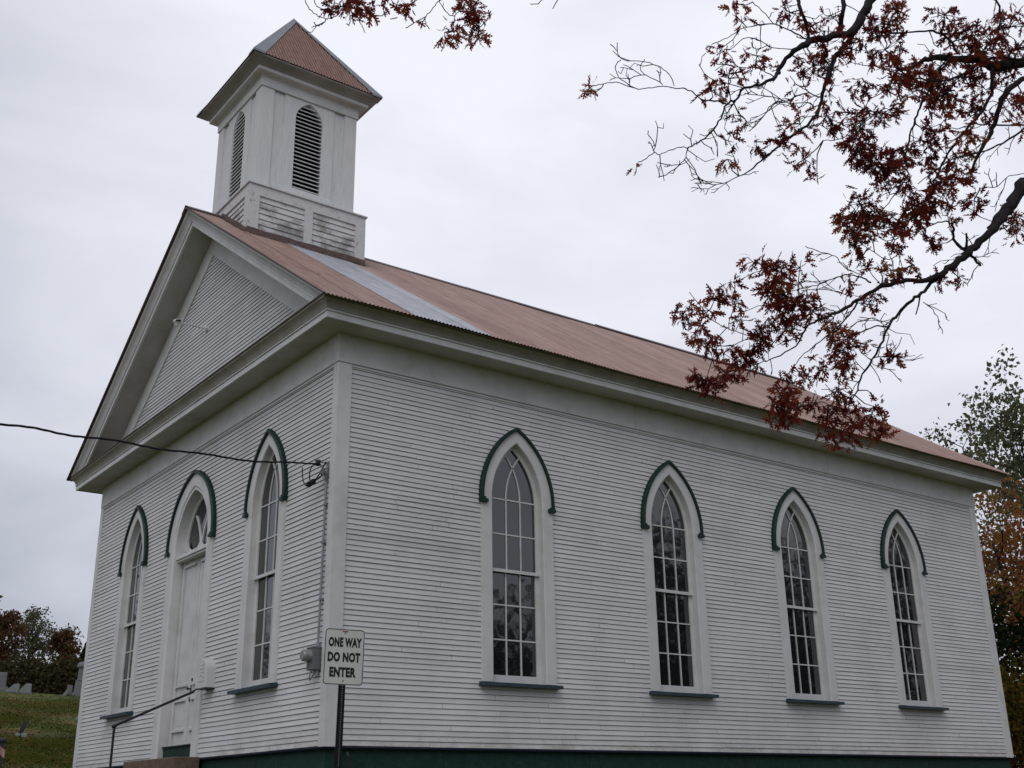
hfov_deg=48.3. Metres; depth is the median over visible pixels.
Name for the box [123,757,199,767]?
stone steps
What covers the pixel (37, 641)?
tall tree
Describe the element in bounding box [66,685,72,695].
gravestone
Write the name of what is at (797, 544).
window
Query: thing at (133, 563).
window
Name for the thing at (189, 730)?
door
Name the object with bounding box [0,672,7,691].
tablet gravestone
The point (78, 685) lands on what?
grave monument
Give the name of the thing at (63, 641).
maple tree
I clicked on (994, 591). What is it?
maple tree
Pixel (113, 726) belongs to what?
handrail
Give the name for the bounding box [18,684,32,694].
slant gravestone
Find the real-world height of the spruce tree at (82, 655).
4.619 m
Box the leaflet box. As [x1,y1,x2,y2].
[196,659,215,689]
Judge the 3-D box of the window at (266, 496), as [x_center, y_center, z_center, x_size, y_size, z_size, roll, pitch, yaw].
[-3.854,2.669,17.808,0.310,4.120,1.490,14,-25,-34]
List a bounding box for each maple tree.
[0,608,33,664]
[41,623,84,668]
[973,473,1023,719]
[984,509,1023,669]
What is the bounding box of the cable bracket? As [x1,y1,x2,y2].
[315,460,329,479]
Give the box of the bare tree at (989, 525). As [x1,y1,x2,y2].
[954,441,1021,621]
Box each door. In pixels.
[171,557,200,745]
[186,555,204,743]
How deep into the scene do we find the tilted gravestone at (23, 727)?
48.68 m
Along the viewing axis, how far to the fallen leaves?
48.19 m
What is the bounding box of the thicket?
[0,646,83,694]
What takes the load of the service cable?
attached to the cable bracket
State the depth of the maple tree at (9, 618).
82.72 m
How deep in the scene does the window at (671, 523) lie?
19.87 m
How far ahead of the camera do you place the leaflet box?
18.40 m
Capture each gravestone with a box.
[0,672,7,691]
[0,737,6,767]
[5,684,19,693]
[15,721,26,736]
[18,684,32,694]
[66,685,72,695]
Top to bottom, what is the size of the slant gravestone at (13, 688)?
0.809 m
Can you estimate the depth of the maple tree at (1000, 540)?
32.11 m
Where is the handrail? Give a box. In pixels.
[109,688,196,767]
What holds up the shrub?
on the ground at (43, 698)
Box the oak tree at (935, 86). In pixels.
[305,0,1023,454]
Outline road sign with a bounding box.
[323,628,364,767]
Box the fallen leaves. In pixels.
[0,690,77,767]
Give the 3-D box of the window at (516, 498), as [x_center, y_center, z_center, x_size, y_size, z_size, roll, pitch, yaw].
[0.072,2.661,17.954,1.490,4.120,0.310,14,-25,-34]
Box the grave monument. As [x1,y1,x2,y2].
[71,662,83,695]
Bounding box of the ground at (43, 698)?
[0,691,79,767]
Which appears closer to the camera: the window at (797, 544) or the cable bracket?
the cable bracket
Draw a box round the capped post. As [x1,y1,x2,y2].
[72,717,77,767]
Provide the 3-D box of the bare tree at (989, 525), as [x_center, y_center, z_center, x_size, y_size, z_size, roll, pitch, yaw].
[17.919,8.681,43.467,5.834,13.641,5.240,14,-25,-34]
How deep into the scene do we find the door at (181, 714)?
20.06 m
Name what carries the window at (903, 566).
in the church
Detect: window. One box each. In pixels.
[100,505,148,719]
[227,428,288,694]
[478,427,563,689]
[640,460,718,697]
[771,487,844,704]
[880,509,948,710]
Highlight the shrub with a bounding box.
[996,640,1023,767]
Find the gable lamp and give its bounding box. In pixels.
[173,319,208,331]
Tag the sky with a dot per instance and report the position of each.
(487, 170)
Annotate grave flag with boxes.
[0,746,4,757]
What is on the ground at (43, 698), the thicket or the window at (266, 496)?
the thicket
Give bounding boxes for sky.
[0,0,1023,767]
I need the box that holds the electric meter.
[300,469,327,680]
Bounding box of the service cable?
[0,423,325,486]
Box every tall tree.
[6,604,68,668]
[919,344,1023,651]
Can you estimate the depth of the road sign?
12.70 m
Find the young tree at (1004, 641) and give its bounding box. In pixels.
[985,576,1023,759]
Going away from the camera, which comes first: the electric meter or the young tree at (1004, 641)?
the electric meter
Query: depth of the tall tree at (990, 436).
37.03 m
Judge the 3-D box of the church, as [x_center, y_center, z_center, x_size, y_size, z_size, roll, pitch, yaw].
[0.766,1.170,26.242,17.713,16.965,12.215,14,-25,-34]
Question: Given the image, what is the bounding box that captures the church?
[66,19,1013,767]
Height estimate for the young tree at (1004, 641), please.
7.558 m
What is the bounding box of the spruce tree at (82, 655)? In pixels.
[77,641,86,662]
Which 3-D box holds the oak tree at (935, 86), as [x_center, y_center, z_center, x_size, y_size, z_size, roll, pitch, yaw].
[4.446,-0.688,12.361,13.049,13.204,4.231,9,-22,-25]

